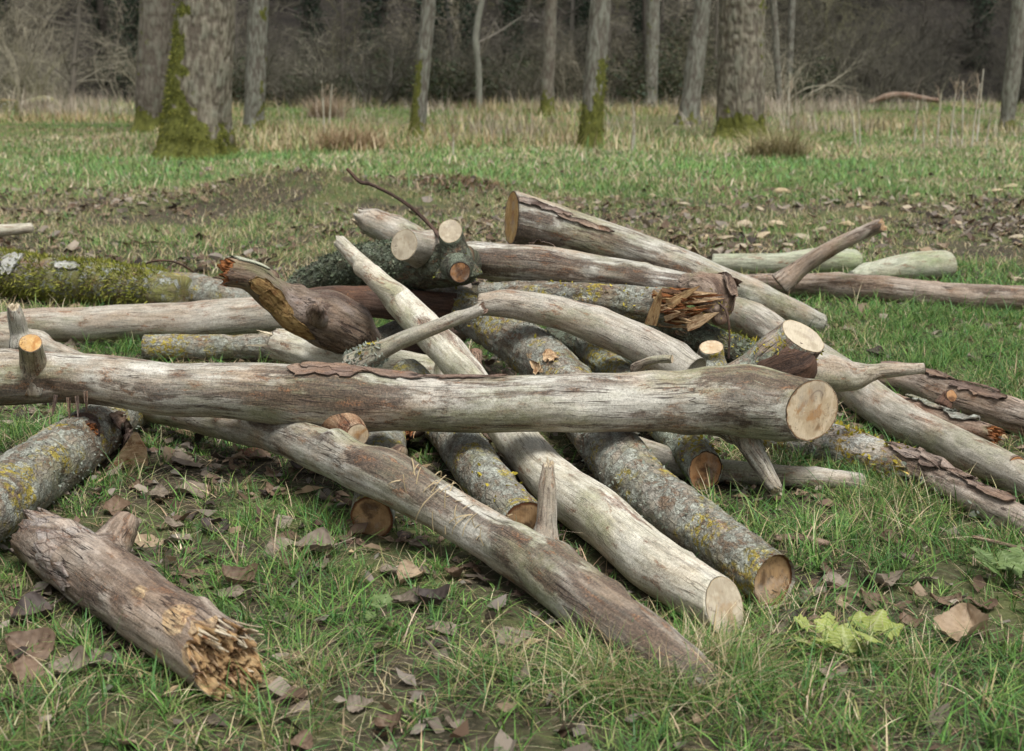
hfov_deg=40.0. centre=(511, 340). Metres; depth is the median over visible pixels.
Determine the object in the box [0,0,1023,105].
undergrowth
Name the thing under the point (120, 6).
shrub
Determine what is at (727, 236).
stone
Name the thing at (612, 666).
long grass
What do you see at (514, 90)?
shrub
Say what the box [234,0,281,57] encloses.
forest tree
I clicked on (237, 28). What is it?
forest tree
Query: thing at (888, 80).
shrub
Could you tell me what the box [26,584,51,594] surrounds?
fallen leaf
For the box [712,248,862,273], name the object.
green log
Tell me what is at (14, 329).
stubby branch
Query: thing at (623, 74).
shrub
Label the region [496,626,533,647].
fallen leaf
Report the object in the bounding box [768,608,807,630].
fallen leaf
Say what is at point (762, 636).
fallen leaf
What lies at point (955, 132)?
dead stalk
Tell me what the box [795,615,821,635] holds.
fallen leaf
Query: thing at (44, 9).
shrub
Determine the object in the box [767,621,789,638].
fallen leaf
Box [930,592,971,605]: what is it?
fallen leaf
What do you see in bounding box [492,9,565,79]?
shrub
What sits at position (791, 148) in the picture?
dry tussock
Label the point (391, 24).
forest tree
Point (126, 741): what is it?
fallen leaf
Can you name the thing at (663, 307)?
shattered log
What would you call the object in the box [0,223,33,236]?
fallen stick
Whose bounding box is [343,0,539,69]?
shrub
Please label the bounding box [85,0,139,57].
forest tree
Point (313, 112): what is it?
dry tussock
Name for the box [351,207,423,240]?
grey log
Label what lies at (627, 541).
pale log
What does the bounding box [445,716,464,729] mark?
fallen leaf
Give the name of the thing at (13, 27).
shrub
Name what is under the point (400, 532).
fallen leaf
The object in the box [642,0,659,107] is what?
bare tree
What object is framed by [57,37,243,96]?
shrub
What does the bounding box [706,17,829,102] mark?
shrub
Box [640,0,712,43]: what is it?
forest tree
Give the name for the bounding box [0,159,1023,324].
meadow turf
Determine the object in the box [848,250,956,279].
green log
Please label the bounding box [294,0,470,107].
shrub
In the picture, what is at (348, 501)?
bark crumb
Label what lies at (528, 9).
forest tree
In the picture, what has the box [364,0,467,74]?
forest tree
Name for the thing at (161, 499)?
fallen leaf
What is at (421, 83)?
bare tree
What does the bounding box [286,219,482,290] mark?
dark mossy log
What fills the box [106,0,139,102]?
forest tree
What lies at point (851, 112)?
dead stalk
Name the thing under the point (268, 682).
fallen leaf
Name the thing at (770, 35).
shrub
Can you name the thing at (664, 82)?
shrub
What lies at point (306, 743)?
fallen leaf
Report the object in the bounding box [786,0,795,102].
bare tree
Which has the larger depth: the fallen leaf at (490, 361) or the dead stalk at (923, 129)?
the dead stalk at (923, 129)
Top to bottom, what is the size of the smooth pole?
0.116 m
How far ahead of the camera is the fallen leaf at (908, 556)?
4.07 m
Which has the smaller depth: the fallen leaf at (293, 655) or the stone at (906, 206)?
the fallen leaf at (293, 655)
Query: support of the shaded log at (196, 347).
on the ground at (476, 722)
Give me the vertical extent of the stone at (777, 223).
0.085 m
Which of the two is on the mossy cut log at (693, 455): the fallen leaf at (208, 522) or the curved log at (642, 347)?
the curved log at (642, 347)
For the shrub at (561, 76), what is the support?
on the ground at (476, 722)
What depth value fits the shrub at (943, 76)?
60.04 m
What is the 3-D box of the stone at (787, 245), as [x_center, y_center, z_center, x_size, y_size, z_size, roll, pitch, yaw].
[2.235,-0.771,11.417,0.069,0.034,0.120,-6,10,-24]
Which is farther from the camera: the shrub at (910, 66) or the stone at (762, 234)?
the shrub at (910, 66)
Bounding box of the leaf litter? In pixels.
[0,150,1023,750]
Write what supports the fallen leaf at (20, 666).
on the ground at (476, 722)
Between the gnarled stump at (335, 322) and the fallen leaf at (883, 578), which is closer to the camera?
the fallen leaf at (883, 578)
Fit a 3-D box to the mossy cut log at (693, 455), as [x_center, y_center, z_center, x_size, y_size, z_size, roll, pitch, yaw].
[0.516,0.232,5.545,0.171,0.231,1.773,-2,11,-10]
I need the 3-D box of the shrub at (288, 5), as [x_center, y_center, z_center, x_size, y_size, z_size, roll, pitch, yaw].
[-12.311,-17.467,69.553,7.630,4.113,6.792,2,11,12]
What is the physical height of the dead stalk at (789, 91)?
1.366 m
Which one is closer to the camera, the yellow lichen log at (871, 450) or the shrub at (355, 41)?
the yellow lichen log at (871, 450)
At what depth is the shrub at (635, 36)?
64.79 m
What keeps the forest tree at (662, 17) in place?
on the ground at (476, 722)
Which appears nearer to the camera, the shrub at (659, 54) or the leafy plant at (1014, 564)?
the leafy plant at (1014, 564)
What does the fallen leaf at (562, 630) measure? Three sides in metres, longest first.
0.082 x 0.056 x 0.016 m
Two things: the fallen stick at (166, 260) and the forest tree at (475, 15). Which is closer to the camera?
the fallen stick at (166, 260)
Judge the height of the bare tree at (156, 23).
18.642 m
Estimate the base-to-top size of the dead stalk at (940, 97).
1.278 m
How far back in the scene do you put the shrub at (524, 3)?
68.79 m
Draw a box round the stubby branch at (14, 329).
[0,302,84,353]
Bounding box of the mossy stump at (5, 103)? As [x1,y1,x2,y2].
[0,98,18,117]
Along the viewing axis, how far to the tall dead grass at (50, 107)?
44.55 m
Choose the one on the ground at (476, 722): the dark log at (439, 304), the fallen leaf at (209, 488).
the fallen leaf at (209, 488)
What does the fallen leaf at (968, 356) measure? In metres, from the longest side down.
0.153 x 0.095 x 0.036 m
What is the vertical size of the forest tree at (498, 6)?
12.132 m
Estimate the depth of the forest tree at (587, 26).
59.27 m
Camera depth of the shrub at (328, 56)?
61.63 m
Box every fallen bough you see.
[17,96,62,108]
[648,323,758,365]
[869,92,938,103]
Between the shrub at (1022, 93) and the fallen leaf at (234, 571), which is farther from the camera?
the shrub at (1022, 93)
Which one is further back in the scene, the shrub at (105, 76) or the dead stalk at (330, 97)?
the shrub at (105, 76)
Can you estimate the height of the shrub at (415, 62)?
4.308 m
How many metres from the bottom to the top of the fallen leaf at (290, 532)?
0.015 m
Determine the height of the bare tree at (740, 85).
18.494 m
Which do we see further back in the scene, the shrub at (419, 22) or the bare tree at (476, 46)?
the shrub at (419, 22)
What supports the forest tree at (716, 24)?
on the ground at (476, 722)
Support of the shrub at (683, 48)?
on the ground at (476, 722)
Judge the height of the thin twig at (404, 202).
0.298 m
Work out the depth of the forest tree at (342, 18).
63.93 m
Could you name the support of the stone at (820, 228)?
on the ground at (476, 722)
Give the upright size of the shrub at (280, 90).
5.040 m
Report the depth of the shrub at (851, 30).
65.21 m
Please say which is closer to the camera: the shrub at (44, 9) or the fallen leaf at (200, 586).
the fallen leaf at (200, 586)
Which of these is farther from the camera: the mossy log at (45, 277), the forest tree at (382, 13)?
the forest tree at (382, 13)
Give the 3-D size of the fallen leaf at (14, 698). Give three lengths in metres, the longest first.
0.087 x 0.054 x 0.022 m
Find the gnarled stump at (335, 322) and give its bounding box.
[217,255,379,353]
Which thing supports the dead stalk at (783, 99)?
on the ground at (476, 722)
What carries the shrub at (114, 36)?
on the ground at (476, 722)
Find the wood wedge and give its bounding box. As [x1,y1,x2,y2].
[108,432,147,468]
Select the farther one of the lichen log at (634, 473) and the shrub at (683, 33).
the shrub at (683, 33)
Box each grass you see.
[0,72,1023,136]
[0,86,1023,157]
[0,129,1023,201]
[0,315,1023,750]
[70,462,1019,745]
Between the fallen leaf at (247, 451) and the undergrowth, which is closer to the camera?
the fallen leaf at (247, 451)
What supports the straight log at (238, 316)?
on the ground at (476, 722)
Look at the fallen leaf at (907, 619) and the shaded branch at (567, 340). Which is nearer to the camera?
the fallen leaf at (907, 619)
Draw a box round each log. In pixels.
[0,246,191,305]
[0,297,283,341]
[0,320,925,496]
[0,404,148,545]
[7,507,265,700]
[141,334,278,360]
[142,413,724,697]
[167,271,250,301]
[246,328,443,374]
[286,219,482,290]
[308,285,456,319]
[334,235,743,636]
[350,431,408,535]
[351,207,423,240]
[392,359,537,528]
[426,285,794,608]
[467,241,685,287]
[477,280,723,331]
[478,289,705,371]
[505,191,826,332]
[573,337,722,491]
[698,297,1023,499]
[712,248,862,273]
[744,218,1023,309]
[762,420,1023,536]
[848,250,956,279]
[878,361,1023,436]
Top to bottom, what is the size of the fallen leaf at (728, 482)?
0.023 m
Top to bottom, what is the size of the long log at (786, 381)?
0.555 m
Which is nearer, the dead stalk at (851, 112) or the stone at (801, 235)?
the stone at (801, 235)
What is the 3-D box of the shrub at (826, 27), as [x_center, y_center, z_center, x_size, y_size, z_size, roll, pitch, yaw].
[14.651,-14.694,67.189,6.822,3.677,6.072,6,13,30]
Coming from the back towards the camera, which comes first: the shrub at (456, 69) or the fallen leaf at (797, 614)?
the shrub at (456, 69)
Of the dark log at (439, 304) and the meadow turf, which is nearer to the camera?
the dark log at (439, 304)
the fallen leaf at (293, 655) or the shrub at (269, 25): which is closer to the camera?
the fallen leaf at (293, 655)
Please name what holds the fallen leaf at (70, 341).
on the ground at (476, 722)
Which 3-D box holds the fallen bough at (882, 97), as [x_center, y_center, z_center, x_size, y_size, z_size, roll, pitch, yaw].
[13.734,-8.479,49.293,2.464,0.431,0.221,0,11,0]
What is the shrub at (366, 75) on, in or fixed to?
on the ground at (476, 722)
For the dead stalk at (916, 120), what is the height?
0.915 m
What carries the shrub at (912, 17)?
on the ground at (476, 722)
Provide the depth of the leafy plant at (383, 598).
3.62 m
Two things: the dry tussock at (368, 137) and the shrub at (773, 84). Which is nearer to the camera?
the dry tussock at (368, 137)
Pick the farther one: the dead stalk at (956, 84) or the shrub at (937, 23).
the shrub at (937, 23)
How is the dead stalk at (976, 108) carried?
on the ground at (476, 722)
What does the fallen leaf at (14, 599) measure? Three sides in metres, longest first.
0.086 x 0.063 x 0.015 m
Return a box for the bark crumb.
[0,323,1023,718]
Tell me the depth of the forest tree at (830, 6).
70.61 m
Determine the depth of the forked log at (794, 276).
8.53 m
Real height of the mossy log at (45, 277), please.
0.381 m
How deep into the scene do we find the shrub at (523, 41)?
59.28 m
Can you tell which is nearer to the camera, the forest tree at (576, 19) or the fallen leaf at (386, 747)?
the fallen leaf at (386, 747)
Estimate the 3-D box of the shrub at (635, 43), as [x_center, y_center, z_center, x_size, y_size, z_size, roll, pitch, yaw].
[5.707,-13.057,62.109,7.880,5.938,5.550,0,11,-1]
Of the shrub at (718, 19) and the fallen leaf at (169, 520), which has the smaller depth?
the fallen leaf at (169, 520)
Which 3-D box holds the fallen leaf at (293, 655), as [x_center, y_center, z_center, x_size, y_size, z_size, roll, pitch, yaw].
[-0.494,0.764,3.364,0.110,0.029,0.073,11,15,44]
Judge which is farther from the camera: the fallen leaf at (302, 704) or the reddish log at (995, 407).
the reddish log at (995, 407)
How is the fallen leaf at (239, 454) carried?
on the ground at (476, 722)
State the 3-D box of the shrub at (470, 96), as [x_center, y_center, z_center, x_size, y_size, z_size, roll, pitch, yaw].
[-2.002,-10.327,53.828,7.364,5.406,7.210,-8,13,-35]
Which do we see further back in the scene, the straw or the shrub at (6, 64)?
the shrub at (6, 64)
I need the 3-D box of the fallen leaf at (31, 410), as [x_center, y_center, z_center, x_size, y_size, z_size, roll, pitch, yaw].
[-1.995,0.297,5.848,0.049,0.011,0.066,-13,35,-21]
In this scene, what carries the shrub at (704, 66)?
on the ground at (476, 722)
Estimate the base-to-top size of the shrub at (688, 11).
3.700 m
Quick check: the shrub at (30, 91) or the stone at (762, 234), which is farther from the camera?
the shrub at (30, 91)
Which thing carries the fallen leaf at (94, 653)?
on the ground at (476, 722)
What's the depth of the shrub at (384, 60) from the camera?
58.49 m
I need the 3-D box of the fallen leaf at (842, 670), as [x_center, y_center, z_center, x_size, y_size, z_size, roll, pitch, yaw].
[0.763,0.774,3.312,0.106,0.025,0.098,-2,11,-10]
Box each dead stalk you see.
[321,80,331,131]
[327,81,338,129]
[448,133,454,156]
[626,95,639,145]
[631,112,638,150]
[780,78,787,133]
[781,73,796,129]
[846,93,855,141]
[852,81,860,147]
[911,101,923,141]
[919,118,928,149]
[933,85,947,146]
[949,75,964,147]
[953,121,960,147]
[958,76,982,144]
[966,72,988,147]
[972,69,983,140]
[985,112,994,147]
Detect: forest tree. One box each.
[0,0,41,87]
[1,0,137,99]
[61,0,126,88]
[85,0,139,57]
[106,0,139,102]
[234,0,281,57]
[234,1,288,76]
[239,0,348,78]
[292,0,403,80]
[355,0,417,75]
[364,0,445,41]
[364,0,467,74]
[435,0,482,67]
[435,0,515,71]
[443,0,517,43]
[453,0,570,99]
[477,0,543,40]
[522,0,640,90]
[527,0,637,64]
[528,0,587,86]
[532,0,632,49]
[537,0,640,72]
[561,0,671,100]
[587,0,672,83]
[612,0,692,69]
[624,0,694,35]
[628,0,692,57]
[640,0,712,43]
[665,0,785,98]
[709,0,715,25]
[802,0,844,12]
[927,0,1010,68]
[982,3,1023,96]
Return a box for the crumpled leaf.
[933,602,988,646]
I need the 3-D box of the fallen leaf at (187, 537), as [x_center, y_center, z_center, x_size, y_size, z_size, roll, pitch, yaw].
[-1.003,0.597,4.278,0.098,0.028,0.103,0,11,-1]
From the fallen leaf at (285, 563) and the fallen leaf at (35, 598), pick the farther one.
the fallen leaf at (285, 563)
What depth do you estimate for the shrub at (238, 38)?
61.55 m
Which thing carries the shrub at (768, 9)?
on the ground at (476, 722)
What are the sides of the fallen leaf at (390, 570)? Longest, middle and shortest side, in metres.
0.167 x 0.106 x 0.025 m
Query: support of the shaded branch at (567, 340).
on the ground at (476, 722)
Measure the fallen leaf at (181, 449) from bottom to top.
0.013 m
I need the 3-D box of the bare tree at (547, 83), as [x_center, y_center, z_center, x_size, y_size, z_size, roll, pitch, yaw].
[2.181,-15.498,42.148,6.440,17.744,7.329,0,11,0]
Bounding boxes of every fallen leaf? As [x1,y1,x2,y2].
[0,594,19,600]
[0,695,21,703]
[4,627,60,661]
[4,654,45,692]
[10,591,64,624]
[26,407,36,412]
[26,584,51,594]
[48,645,106,675]
[59,623,88,640]
[64,338,80,345]
[86,652,129,669]
[90,648,117,658]
[92,485,104,492]
[103,495,131,515]
[117,738,143,747]
[129,479,139,488]
[134,534,166,546]
[145,497,172,501]
[150,483,175,496]
[163,530,200,542]
[164,513,184,528]
[171,451,215,468]
[174,448,185,451]
[175,480,225,498]
[177,563,209,578]
[185,511,198,520]
[186,547,196,553]
[190,585,214,590]
[197,470,208,475]
[201,517,234,534]
[208,486,218,493]
[211,584,258,597]
[222,563,266,584]
[228,459,247,469]
[229,451,244,459]
[237,447,257,456]
[249,449,272,458]
[251,675,288,687]
[263,536,295,557]
[266,482,294,495]
[276,530,297,539]
[277,541,307,565]
[281,648,321,664]
[284,729,312,750]
[287,527,354,551]
[289,700,312,712]
[290,461,305,473]
[294,565,313,580]
[312,558,328,567]
[336,519,352,530]
[343,694,373,712]
[374,710,402,730]
[380,563,414,575]
[382,741,401,750]
[392,586,418,604]
[394,529,413,538]
[397,559,425,584]
[408,537,428,547]
[415,584,453,605]
[419,566,436,575]
[426,621,468,636]
[444,567,463,576]
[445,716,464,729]
[483,359,494,364]
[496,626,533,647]
[536,673,573,692]
[544,723,576,732]
[549,626,568,638]
[720,452,727,458]
[724,480,749,485]
[743,632,778,651]
[753,642,786,673]
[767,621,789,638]
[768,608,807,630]
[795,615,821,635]
[802,586,833,596]
[808,660,865,678]
[823,571,848,586]
[835,594,853,612]
[859,589,896,610]
[862,567,907,586]
[866,346,892,356]
[877,529,904,542]
[899,611,923,632]
[901,552,915,560]
[919,575,938,579]
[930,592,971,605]
[966,352,983,362]
[966,596,997,608]
[1012,591,1023,598]
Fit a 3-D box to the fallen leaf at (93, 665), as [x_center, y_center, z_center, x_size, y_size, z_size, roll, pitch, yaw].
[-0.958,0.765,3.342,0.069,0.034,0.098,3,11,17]
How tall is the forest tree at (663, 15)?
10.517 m
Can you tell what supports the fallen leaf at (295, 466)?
on the ground at (476, 722)
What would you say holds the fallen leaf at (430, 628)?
on the ground at (476, 722)
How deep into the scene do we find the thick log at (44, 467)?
4.64 m
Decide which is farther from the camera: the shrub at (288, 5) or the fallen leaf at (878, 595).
the shrub at (288, 5)
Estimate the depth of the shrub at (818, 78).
59.66 m
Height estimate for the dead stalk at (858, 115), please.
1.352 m
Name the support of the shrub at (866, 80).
on the ground at (476, 722)
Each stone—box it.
[717,235,733,239]
[736,219,752,227]
[755,231,769,237]
[768,220,786,228]
[773,188,790,193]
[782,243,792,246]
[794,233,807,239]
[813,227,826,232]
[838,221,854,225]
[901,205,911,208]
[982,188,1002,193]
[1009,234,1023,238]
[1011,277,1023,282]
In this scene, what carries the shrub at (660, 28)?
on the ground at (476, 722)
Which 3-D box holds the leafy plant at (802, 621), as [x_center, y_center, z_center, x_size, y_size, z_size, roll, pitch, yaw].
[0.814,0.722,3.445,0.246,0.082,0.300,8,14,37]
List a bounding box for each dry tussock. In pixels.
[282,89,369,117]
[299,109,405,151]
[720,116,834,158]
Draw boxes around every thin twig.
[346,168,440,241]
[719,302,730,358]
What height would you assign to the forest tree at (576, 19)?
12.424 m
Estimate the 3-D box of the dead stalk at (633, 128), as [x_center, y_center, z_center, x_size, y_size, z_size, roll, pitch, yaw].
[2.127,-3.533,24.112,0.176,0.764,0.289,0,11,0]
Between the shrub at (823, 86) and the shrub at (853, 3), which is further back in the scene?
the shrub at (853, 3)
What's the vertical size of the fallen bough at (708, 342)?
0.253 m
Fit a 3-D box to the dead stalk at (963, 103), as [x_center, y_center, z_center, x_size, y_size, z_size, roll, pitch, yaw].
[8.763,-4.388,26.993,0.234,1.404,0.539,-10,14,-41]
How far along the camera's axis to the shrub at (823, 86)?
55.27 m
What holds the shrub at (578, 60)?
on the ground at (476, 722)
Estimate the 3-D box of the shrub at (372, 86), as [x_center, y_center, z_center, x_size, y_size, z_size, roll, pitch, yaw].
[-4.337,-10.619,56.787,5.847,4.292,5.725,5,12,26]
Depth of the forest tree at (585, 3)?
58.46 m
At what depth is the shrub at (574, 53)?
58.98 m
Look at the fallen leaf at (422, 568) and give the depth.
3.98 m
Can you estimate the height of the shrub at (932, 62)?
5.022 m
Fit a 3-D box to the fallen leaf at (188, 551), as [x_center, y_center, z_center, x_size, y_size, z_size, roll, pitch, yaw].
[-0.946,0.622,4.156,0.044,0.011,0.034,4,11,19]
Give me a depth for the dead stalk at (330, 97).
32.81 m
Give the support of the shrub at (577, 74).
on the ground at (476, 722)
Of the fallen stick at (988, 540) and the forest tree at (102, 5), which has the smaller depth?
the fallen stick at (988, 540)
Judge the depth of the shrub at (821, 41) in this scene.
66.60 m
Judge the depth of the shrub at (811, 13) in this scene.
68.61 m
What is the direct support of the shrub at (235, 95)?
on the ground at (476, 722)
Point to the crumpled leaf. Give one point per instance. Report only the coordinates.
(964, 615)
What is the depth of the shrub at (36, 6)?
69.76 m
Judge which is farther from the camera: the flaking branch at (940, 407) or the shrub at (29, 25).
the shrub at (29, 25)
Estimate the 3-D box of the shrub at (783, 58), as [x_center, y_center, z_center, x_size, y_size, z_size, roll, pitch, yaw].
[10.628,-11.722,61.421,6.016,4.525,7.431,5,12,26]
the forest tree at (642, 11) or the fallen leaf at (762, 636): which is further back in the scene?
the forest tree at (642, 11)
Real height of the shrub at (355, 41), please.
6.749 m
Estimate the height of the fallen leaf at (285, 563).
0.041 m
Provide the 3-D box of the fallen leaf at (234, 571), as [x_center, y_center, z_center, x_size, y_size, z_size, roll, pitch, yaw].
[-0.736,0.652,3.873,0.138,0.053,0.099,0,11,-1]
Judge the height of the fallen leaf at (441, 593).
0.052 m
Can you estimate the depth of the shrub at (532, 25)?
65.94 m
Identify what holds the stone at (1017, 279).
on the ground at (476, 722)
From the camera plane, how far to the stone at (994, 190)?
16.40 m
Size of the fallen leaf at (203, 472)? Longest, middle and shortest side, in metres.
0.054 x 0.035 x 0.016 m
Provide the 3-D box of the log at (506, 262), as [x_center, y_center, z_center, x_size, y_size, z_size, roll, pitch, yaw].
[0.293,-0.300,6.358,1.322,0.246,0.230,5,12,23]
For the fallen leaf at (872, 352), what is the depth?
6.96 m
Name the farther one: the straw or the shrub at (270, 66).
the shrub at (270, 66)
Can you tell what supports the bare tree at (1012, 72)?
on the ground at (476, 722)
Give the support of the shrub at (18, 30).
on the ground at (476, 722)
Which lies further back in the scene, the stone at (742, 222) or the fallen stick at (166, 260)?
the stone at (742, 222)
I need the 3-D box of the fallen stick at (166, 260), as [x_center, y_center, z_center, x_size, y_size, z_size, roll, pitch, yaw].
[-2.398,-0.481,9.263,0.580,0.173,0.412,4,12,20]
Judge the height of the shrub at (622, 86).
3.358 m
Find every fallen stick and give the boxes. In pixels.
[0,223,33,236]
[144,259,195,272]
[773,533,828,545]
[972,535,1023,550]
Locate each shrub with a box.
[0,0,85,45]
[0,0,92,92]
[0,0,125,79]
[0,1,43,94]
[0,1,66,37]
[0,1,76,102]
[0,9,52,85]
[0,14,137,100]
[0,26,19,98]
[0,31,71,100]
[0,40,85,101]
[1,0,60,29]
[11,0,70,14]
[42,1,290,83]
[51,0,132,31]
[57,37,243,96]
[62,0,138,102]
[110,3,307,76]
[131,40,277,91]
[132,11,319,105]
[134,0,354,102]
[232,30,327,105]
[233,0,409,107]
[233,38,297,98]
[234,17,360,100]
[240,0,328,15]
[266,31,366,107]
[269,8,413,98]
[284,0,403,68]
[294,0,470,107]
[303,15,441,104]
[311,16,492,98]
[323,30,463,103]
[335,0,536,58]
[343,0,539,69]
[345,9,489,77]
[360,6,541,107]
[366,16,529,108]
[372,28,494,106]
[380,25,492,97]
[385,0,517,24]
[431,0,587,106]
[433,10,580,102]
[445,0,568,59]
[451,3,615,97]
[457,39,580,104]
[465,22,578,103]
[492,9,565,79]
[502,0,567,12]
[510,19,642,98]
[512,10,635,104]
[517,21,640,101]
[517,35,622,101]
[532,0,682,101]
[533,15,629,80]
[554,44,642,102]
[562,0,714,65]
[564,0,719,55]
[564,46,642,97]
[572,6,772,107]
[610,0,782,95]
[610,10,686,66]
[610,15,718,100]
[611,0,677,38]
[611,0,694,17]
[611,6,677,63]
[612,1,782,82]
[624,0,805,52]
[625,15,802,102]
[659,17,839,89]
[660,20,774,97]
[662,0,847,74]
[664,0,718,31]
[664,0,804,34]
[670,11,787,89]
[676,51,798,104]
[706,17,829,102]
[708,13,891,91]
[708,27,828,94]
[711,0,888,60]
[712,33,878,104]
[765,0,858,55]
[765,2,878,55]
[765,5,902,103]
[766,0,806,13]
[769,30,885,101]
[777,0,873,28]
[777,0,898,27]
[780,2,952,103]
[781,1,872,77]
[782,0,917,67]
[783,46,859,102]
[784,0,984,81]
[805,1,966,101]
[811,0,998,89]
[818,0,1011,61]
[842,25,951,103]
[853,1,990,83]
[864,9,1006,102]
[905,0,1023,78]
[959,40,1023,103]
[972,33,1023,95]
[975,44,1023,103]
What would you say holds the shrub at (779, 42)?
on the ground at (476, 722)
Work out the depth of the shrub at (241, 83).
53.68 m
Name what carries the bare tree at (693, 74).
on the ground at (476, 722)
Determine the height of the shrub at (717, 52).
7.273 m
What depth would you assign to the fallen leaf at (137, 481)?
4.81 m
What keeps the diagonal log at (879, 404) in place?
on the ground at (476, 722)
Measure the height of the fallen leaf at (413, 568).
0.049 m
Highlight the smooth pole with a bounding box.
[640,437,865,490]
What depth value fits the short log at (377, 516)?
4.33 m
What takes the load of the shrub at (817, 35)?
on the ground at (476, 722)
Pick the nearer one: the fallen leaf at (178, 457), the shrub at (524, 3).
the fallen leaf at (178, 457)
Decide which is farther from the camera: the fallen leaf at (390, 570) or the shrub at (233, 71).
the shrub at (233, 71)
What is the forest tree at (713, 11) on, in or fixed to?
on the ground at (476, 722)
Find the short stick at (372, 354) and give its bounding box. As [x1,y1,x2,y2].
[340,301,487,367]
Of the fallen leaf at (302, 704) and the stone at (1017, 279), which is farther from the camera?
the stone at (1017, 279)
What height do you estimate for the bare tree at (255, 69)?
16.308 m
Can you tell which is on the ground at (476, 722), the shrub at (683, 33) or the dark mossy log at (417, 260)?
the shrub at (683, 33)
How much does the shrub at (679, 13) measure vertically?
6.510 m
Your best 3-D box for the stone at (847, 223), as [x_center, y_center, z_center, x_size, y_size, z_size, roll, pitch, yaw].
[3.045,-1.065,12.864,0.178,0.051,0.115,2,5,41]
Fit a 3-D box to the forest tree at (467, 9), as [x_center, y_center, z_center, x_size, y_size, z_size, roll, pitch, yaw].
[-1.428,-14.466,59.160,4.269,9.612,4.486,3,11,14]
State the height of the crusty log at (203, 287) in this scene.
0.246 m
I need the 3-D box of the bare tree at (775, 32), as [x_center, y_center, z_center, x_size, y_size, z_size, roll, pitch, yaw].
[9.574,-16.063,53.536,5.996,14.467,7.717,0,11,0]
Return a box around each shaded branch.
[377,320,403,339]
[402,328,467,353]
[545,327,646,370]
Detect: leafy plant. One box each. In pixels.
[365,593,392,625]
[786,609,903,661]
[970,544,1023,585]
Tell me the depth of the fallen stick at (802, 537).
4.18 m
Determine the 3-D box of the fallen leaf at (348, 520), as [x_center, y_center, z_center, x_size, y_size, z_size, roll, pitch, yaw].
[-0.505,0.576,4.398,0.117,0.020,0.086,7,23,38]
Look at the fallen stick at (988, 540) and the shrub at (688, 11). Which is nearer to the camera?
the fallen stick at (988, 540)
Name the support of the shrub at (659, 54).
on the ground at (476, 722)
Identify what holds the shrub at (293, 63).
on the ground at (476, 722)
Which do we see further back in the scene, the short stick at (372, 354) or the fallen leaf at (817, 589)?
the short stick at (372, 354)
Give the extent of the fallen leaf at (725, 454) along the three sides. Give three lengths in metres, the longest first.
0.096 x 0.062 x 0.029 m
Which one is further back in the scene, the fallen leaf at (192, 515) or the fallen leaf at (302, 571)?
the fallen leaf at (192, 515)
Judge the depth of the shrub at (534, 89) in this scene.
53.98 m
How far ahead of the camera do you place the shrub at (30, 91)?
54.38 m
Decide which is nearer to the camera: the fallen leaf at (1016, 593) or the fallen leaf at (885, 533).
the fallen leaf at (1016, 593)
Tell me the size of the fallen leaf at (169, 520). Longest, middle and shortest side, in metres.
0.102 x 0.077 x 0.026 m
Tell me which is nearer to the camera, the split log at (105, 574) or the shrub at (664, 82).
the split log at (105, 574)
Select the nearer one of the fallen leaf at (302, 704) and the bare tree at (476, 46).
the fallen leaf at (302, 704)
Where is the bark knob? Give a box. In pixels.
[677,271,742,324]
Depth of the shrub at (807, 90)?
58.71 m
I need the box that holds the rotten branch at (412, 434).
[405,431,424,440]
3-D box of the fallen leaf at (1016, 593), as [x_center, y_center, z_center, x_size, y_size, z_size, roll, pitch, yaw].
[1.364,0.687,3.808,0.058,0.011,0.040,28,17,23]
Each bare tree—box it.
[129,0,174,132]
[147,0,241,159]
[241,0,268,131]
[408,0,435,137]
[472,0,543,107]
[537,0,556,115]
[574,0,609,148]
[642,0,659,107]
[673,0,710,124]
[711,0,768,140]
[770,0,781,106]
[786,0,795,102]
[998,0,1023,130]
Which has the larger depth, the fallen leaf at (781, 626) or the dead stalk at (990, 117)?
the dead stalk at (990, 117)
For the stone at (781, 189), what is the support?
on the ground at (476, 722)
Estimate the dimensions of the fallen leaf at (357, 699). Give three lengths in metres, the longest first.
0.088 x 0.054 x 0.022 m
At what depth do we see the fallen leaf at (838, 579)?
3.88 m
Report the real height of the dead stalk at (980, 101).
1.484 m
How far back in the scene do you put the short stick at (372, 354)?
5.16 m
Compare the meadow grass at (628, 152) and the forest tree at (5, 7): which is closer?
the meadow grass at (628, 152)
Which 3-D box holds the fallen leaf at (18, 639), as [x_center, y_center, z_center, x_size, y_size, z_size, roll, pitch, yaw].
[-1.155,0.755,3.426,0.192,0.037,0.131,18,28,14]
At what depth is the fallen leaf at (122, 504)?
4.56 m
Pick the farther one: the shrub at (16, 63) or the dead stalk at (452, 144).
the shrub at (16, 63)
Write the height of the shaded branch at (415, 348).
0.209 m
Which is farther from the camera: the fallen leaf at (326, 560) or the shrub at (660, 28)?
the shrub at (660, 28)
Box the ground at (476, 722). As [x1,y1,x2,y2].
[0,0,1023,750]
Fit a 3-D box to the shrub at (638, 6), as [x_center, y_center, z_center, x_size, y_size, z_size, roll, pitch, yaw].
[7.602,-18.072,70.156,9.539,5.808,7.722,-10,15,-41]
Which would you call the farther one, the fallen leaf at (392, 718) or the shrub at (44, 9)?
the shrub at (44, 9)
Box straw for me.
[388,458,516,545]
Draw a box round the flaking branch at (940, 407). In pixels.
[896,390,1005,444]

